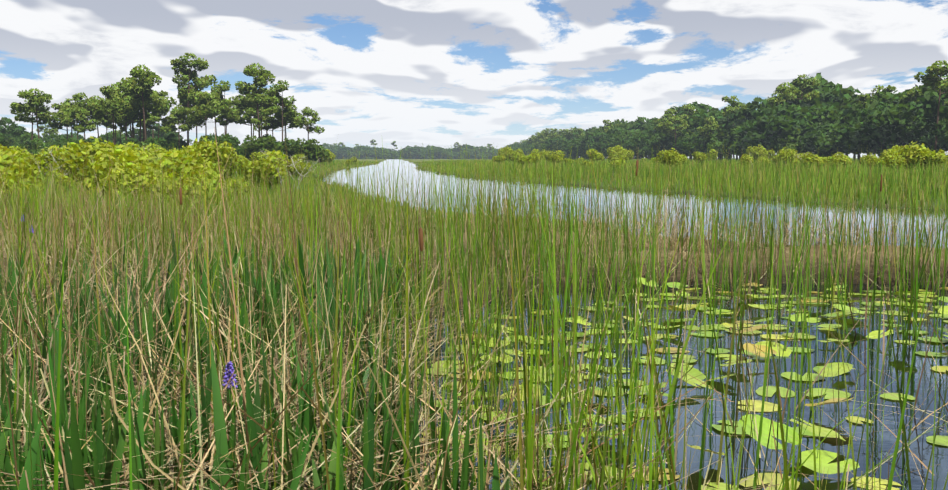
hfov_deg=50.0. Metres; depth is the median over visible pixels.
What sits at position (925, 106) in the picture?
oak tree
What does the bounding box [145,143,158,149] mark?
willow tree
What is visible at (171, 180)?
willow tree
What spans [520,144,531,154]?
oak tree
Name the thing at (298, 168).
bush
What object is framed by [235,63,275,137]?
pine tree
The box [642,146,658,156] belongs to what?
oak tree
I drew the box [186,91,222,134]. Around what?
pine tree
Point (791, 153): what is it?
bush
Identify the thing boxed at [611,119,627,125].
oak tree
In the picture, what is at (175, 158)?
bush
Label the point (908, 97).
pine tree
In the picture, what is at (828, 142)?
oak tree
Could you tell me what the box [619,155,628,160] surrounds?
willow tree
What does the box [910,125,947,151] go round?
oak tree
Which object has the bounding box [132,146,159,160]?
willow tree
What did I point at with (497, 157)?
willow tree
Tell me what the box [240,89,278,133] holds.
pine tree
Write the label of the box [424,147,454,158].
oak tree
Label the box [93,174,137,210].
willow tree
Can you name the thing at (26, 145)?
oak tree
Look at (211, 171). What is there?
bush
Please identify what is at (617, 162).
willow tree
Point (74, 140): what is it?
oak tree
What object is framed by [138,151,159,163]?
willow tree
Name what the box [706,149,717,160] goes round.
willow tree
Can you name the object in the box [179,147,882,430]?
cattail heads
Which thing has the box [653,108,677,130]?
pine tree
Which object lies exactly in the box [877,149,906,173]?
bush
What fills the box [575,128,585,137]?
pine tree
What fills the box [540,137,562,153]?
oak tree
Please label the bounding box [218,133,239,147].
oak tree
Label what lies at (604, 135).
oak tree
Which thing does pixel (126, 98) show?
pine tree
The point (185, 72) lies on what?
pine tree
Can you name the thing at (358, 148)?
oak tree
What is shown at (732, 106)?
oak tree
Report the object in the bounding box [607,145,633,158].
bush
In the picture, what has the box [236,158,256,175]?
willow tree
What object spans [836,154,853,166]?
willow tree
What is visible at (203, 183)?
bush
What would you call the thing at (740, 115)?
oak tree
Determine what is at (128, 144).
willow tree
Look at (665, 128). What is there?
pine tree
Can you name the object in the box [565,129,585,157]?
oak tree
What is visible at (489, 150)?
oak tree
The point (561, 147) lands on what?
oak tree
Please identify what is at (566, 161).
willow tree
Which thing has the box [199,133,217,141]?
oak tree
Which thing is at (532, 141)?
pine tree
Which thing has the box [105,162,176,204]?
bush
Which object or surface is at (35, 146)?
oak tree
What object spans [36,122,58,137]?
pine tree
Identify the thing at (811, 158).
bush
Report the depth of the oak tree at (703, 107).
416.49 m
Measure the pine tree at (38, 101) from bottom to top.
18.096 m
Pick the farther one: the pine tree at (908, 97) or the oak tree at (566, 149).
the oak tree at (566, 149)
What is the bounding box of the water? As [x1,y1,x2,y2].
[313,159,947,489]
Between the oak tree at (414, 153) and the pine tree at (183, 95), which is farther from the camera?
the oak tree at (414, 153)
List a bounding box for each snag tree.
[34,146,70,175]
[261,148,306,166]
[275,153,318,187]
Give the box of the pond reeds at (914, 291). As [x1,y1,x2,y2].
[371,155,947,489]
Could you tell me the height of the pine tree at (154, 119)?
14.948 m
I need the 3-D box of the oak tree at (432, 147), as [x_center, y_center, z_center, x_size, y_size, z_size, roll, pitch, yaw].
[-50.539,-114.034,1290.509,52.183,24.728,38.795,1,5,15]
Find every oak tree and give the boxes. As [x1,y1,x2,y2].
[0,117,26,141]
[0,134,9,147]
[6,135,27,145]
[9,144,34,154]
[10,131,49,146]
[18,143,33,148]
[30,138,48,151]
[35,143,52,151]
[47,133,66,144]
[53,138,77,146]
[56,137,81,148]
[59,132,83,139]
[85,137,103,142]
[97,131,111,138]
[103,133,129,144]
[122,123,177,142]
[124,138,138,143]
[145,138,168,150]
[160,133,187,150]
[172,128,182,138]
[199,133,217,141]
[213,136,238,147]
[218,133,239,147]
[221,141,244,155]
[257,134,279,145]
[319,143,334,148]
[327,148,347,158]
[331,145,355,158]
[342,152,374,158]
[351,145,367,151]
[354,149,380,158]
[373,147,393,158]
[388,151,406,158]
[396,145,422,158]
[421,146,449,158]
[422,150,447,158]
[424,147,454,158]
[452,144,482,154]
[455,150,484,158]
[464,151,487,158]
[475,146,493,158]
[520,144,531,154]
[528,145,537,153]
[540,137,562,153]
[545,136,562,144]
[553,139,567,150]
[557,142,574,155]
[564,140,579,157]
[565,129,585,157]
[569,136,585,159]
[577,144,585,155]
[580,132,594,153]
[584,126,599,135]
[585,132,603,152]
[596,127,630,150]
[597,126,626,152]
[600,138,615,155]
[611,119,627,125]
[612,130,634,146]
[618,116,653,131]
[624,132,650,158]
[632,124,657,139]
[637,143,647,156]
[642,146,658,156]
[645,124,678,152]
[649,100,719,158]
[662,130,686,154]
[671,109,723,135]
[674,126,717,152]
[676,134,708,154]
[706,127,736,158]
[710,109,722,159]
[714,101,749,158]
[715,115,740,158]
[721,134,741,155]
[722,97,770,128]
[728,125,765,154]
[735,101,815,149]
[763,119,803,152]
[783,80,860,121]
[790,73,827,152]
[795,123,847,152]
[795,125,823,154]
[799,104,842,133]
[807,109,846,133]
[814,125,854,154]
[834,124,864,159]
[838,103,869,154]
[841,97,872,123]
[841,103,907,152]
[845,148,879,159]
[846,90,900,122]
[849,103,935,148]
[885,89,909,145]
[896,74,947,105]
[904,89,947,131]
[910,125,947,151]
[933,118,947,142]
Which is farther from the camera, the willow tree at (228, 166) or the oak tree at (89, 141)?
the oak tree at (89, 141)
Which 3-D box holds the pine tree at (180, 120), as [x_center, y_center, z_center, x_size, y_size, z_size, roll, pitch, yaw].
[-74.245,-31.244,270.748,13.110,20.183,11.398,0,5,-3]
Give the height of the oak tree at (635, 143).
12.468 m
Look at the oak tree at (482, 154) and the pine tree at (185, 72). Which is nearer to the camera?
the pine tree at (185, 72)
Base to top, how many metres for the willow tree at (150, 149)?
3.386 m
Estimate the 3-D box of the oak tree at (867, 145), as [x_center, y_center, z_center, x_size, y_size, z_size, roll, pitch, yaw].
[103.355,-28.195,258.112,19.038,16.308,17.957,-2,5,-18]
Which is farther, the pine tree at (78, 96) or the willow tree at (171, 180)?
the pine tree at (78, 96)
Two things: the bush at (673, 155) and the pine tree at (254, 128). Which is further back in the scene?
the pine tree at (254, 128)
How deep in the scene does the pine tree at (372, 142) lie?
1298.51 m
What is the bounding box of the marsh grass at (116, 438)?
[0,214,656,489]
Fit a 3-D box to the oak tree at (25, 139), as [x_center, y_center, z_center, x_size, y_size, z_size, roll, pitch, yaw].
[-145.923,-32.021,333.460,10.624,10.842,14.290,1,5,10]
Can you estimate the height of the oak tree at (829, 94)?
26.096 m
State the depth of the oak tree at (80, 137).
405.35 m
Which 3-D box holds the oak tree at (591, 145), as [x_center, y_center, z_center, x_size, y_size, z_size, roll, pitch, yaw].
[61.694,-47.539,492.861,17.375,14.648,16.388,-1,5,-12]
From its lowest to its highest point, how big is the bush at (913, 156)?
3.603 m
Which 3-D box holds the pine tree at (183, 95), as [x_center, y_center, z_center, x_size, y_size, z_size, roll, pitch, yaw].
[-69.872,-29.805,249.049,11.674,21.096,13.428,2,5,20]
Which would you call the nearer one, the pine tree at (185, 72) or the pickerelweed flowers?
the pickerelweed flowers
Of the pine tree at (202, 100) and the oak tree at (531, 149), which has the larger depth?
the oak tree at (531, 149)
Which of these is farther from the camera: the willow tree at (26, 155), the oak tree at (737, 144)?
the oak tree at (737, 144)
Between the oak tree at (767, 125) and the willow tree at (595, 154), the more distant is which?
the oak tree at (767, 125)
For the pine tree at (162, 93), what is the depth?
268.17 m
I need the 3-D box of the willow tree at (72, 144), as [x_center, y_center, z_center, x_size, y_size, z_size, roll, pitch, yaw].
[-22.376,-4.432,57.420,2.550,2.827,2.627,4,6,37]
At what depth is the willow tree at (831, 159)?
119.94 m
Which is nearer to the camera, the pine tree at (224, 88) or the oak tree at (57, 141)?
the oak tree at (57, 141)
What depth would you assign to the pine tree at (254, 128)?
264.35 m
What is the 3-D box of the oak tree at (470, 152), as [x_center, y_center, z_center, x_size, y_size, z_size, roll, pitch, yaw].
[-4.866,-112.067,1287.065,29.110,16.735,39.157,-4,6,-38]
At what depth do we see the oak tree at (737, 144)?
316.55 m
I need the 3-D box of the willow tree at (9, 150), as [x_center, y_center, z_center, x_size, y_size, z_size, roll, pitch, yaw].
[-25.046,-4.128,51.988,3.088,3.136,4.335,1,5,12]
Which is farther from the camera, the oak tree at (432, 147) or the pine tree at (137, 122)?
the oak tree at (432, 147)
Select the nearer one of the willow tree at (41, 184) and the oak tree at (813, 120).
the willow tree at (41, 184)
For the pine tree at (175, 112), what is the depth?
241.92 m
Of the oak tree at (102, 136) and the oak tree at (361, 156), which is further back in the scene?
the oak tree at (361, 156)
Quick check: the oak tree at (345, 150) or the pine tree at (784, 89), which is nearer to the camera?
the pine tree at (784, 89)
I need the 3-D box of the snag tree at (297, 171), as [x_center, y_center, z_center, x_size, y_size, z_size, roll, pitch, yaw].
[-8.180,-3.167,46.636,2.403,2.106,2.153,3,6,31]
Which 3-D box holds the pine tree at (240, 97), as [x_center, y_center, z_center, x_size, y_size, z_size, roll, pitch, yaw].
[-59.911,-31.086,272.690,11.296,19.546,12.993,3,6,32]
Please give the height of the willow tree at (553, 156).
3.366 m
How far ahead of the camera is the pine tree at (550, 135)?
665.44 m
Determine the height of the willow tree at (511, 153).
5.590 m
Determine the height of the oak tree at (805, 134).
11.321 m
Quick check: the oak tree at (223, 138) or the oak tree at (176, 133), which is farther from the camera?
the oak tree at (176, 133)
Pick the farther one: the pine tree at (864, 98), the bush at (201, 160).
the pine tree at (864, 98)
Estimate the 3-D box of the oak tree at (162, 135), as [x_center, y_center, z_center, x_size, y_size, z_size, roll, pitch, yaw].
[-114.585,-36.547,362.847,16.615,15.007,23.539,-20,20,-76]
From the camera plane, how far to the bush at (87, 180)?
28.10 m
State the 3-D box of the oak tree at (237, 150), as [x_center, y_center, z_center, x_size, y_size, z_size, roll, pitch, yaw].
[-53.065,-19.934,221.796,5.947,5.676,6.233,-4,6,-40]
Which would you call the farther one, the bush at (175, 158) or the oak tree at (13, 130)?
the oak tree at (13, 130)
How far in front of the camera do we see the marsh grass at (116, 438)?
4.58 m
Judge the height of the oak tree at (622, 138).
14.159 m
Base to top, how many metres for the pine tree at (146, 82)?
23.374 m
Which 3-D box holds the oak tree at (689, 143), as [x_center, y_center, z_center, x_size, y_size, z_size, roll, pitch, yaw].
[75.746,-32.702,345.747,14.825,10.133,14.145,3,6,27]
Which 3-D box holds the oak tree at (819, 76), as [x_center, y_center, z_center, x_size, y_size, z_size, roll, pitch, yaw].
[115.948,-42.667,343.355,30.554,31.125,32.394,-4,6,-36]
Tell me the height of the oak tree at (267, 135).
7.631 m
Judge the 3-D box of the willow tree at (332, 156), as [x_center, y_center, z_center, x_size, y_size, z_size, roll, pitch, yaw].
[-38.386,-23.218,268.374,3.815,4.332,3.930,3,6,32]
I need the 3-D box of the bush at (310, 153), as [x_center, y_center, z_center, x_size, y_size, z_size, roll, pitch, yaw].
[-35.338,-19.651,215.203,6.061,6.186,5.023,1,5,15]
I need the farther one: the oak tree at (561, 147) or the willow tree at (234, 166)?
the oak tree at (561, 147)
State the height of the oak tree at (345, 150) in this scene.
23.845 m
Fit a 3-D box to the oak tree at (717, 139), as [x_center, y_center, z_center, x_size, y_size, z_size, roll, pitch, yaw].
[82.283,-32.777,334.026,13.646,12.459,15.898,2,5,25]
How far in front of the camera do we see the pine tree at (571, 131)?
617.27 m
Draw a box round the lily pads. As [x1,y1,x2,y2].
[419,277,947,489]
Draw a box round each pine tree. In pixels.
[10,88,52,138]
[10,98,51,149]
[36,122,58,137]
[46,101,87,139]
[53,98,89,137]
[60,92,97,139]
[60,105,97,138]
[84,95,104,137]
[88,84,132,144]
[95,107,116,143]
[98,96,124,143]
[100,77,150,140]
[117,97,136,137]
[117,111,152,137]
[119,88,169,140]
[119,121,135,143]
[121,64,161,139]
[122,92,134,139]
[123,77,158,141]
[141,110,178,140]
[147,89,167,138]
[160,105,197,149]
[164,82,207,119]
[170,53,217,145]
[176,91,208,141]
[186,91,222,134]
[193,92,231,135]
[210,80,235,134]
[214,98,240,133]
[231,94,270,137]
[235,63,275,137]
[235,97,262,139]
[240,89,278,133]
[245,93,279,137]
[253,105,289,136]
[262,107,301,137]
[266,80,297,140]
[273,99,296,137]
[290,107,324,161]
[370,139,376,147]
[527,136,538,145]
[532,133,547,145]
[544,128,557,139]
[556,129,565,136]
[563,128,576,139]
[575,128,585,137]
[600,120,613,133]
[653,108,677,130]
[656,115,693,150]
[677,104,699,155]
[697,116,721,136]
[722,96,747,157]
[762,91,784,155]
[768,82,802,110]
[785,74,819,117]
[856,85,896,154]
[900,86,922,106]
[914,60,947,151]
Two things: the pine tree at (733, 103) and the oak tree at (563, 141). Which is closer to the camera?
the pine tree at (733, 103)
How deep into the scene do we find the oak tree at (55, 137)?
343.31 m
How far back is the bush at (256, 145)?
209.50 m
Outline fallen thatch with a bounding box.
[0,178,947,489]
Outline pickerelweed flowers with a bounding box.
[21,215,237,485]
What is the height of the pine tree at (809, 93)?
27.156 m
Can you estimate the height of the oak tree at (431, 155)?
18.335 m
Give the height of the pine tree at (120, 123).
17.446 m
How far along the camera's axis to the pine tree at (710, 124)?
339.74 m
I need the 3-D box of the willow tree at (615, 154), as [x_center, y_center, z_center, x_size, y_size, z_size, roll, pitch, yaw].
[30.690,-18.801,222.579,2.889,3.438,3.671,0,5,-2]
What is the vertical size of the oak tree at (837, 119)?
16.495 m
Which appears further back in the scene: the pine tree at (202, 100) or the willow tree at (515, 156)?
the pine tree at (202, 100)
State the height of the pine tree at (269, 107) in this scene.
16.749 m
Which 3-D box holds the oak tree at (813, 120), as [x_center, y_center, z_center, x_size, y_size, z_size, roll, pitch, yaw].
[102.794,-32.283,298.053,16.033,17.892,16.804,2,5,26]
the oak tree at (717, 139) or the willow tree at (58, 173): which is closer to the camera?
the willow tree at (58, 173)
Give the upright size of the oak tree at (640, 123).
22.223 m
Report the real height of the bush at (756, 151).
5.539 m
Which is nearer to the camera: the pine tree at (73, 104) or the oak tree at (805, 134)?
the pine tree at (73, 104)
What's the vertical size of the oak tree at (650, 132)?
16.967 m
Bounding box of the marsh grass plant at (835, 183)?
[0,156,947,235]
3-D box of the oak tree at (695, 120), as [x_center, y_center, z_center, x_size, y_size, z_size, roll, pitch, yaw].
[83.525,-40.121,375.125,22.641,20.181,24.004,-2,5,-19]
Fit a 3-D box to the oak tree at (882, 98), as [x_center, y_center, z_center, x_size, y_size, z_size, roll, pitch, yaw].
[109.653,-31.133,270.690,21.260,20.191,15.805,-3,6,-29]
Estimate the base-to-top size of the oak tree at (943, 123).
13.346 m
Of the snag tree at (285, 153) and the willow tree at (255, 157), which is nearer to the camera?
the snag tree at (285, 153)
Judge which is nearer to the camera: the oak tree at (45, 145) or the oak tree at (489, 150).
the oak tree at (45, 145)
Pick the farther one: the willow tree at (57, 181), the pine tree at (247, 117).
the pine tree at (247, 117)
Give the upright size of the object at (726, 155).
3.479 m
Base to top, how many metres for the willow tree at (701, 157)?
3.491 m
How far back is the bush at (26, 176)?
26.72 m
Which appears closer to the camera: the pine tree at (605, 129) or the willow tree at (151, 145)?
the willow tree at (151, 145)
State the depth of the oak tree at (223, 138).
221.18 m
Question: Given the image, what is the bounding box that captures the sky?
[0,0,947,157]
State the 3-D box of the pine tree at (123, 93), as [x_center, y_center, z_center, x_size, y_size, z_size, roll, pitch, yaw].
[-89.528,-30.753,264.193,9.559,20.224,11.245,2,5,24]
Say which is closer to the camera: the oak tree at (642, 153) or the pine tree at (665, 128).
the pine tree at (665, 128)
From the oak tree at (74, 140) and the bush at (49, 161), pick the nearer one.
the bush at (49, 161)
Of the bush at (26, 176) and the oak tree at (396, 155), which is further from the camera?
the oak tree at (396, 155)
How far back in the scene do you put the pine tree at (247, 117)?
262.74 m
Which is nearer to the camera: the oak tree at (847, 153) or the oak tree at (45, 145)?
the oak tree at (45, 145)
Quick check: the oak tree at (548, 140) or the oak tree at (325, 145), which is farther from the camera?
the oak tree at (325, 145)
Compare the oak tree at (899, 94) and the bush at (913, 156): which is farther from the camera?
the oak tree at (899, 94)
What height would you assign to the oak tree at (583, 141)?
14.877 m
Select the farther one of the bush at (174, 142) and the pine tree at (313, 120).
the pine tree at (313, 120)
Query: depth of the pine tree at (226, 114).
237.51 m
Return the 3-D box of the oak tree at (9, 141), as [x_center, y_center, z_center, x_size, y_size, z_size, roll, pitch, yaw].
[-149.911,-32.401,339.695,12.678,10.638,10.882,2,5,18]
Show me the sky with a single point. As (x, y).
(442, 73)
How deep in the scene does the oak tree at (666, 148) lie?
370.60 m
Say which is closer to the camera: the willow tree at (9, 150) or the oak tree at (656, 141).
the willow tree at (9, 150)
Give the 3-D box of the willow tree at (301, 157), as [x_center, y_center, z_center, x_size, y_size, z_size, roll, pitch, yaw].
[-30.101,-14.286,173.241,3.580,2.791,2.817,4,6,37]
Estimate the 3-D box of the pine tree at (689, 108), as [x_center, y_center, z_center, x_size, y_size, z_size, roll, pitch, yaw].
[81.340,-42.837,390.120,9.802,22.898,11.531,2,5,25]
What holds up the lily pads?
on the water
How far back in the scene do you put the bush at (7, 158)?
31.27 m
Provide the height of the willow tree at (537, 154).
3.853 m
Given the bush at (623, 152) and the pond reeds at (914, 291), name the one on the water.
the pond reeds at (914, 291)
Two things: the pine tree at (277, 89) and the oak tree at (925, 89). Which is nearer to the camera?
the pine tree at (277, 89)
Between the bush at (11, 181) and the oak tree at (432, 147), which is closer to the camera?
the bush at (11, 181)
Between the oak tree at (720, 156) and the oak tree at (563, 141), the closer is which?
the oak tree at (720, 156)
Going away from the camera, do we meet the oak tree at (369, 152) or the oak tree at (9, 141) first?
the oak tree at (9, 141)
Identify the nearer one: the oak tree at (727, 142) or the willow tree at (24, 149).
the willow tree at (24, 149)
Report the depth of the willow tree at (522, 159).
163.98 m
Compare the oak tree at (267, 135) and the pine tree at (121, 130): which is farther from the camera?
the pine tree at (121, 130)
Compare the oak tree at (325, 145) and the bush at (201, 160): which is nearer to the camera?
the bush at (201, 160)
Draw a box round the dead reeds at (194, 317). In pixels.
[0,127,947,489]
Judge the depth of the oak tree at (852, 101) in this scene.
287.81 m
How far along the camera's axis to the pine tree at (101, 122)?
262.41 m
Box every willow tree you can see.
[0,146,26,160]
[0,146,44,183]
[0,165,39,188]
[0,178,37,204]
[10,150,34,164]
[11,146,31,158]
[20,177,45,200]
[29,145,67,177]
[44,170,65,184]
[55,142,81,159]
[55,169,90,191]
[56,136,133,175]
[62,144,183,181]
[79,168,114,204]
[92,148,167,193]
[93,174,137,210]
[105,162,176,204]
[119,142,143,149]
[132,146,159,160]
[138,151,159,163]
[143,145,163,152]
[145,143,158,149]
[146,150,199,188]
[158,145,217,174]
[159,174,179,199]
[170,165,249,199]
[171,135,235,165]
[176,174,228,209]
[201,150,232,177]
[221,149,237,179]
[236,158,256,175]
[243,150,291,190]
[249,150,284,164]
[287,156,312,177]
[291,154,305,162]
[326,149,335,161]
[492,154,505,162]
[498,146,519,159]
[511,153,522,162]
[517,154,536,165]
[530,149,539,163]
[539,149,553,159]
[547,150,564,164]
[563,158,573,164]
[586,149,604,161]
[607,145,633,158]
[608,152,619,159]
[608,158,626,171]
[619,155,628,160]
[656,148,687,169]
[691,152,706,163]
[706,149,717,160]
[740,154,753,164]
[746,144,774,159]
[756,158,770,165]
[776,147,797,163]
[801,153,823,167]
[822,155,839,169]
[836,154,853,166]
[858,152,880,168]
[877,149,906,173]
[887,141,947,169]
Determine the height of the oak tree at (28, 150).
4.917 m
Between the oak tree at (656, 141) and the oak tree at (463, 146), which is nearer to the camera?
the oak tree at (656, 141)
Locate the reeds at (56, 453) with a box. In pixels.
[18,199,939,489]
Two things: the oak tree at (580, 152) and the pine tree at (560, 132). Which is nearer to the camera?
the oak tree at (580, 152)
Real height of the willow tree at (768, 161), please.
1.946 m
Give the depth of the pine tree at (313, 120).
256.78 m
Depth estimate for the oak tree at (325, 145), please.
1262.33 m
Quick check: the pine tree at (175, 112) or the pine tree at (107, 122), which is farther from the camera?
the pine tree at (107, 122)
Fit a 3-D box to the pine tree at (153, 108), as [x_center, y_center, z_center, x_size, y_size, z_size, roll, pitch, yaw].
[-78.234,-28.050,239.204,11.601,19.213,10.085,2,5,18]
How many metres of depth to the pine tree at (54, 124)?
254.32 m
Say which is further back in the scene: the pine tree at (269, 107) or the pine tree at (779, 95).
the pine tree at (779, 95)
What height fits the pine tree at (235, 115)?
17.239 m
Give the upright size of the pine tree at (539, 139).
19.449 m
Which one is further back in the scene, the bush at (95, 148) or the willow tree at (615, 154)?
the willow tree at (615, 154)
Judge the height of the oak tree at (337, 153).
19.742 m
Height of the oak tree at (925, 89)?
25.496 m
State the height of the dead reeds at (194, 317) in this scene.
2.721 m
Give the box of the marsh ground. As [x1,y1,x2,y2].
[0,158,947,489]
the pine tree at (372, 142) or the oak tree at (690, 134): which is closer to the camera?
the oak tree at (690, 134)
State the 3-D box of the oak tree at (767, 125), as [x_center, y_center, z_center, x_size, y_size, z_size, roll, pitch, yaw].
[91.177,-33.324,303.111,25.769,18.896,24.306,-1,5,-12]
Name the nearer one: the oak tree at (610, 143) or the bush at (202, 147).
the bush at (202, 147)
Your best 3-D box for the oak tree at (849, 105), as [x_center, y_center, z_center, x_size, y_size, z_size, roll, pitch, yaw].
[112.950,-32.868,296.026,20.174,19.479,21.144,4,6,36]
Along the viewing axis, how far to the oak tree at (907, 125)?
247.65 m
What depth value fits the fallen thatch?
5.47 m

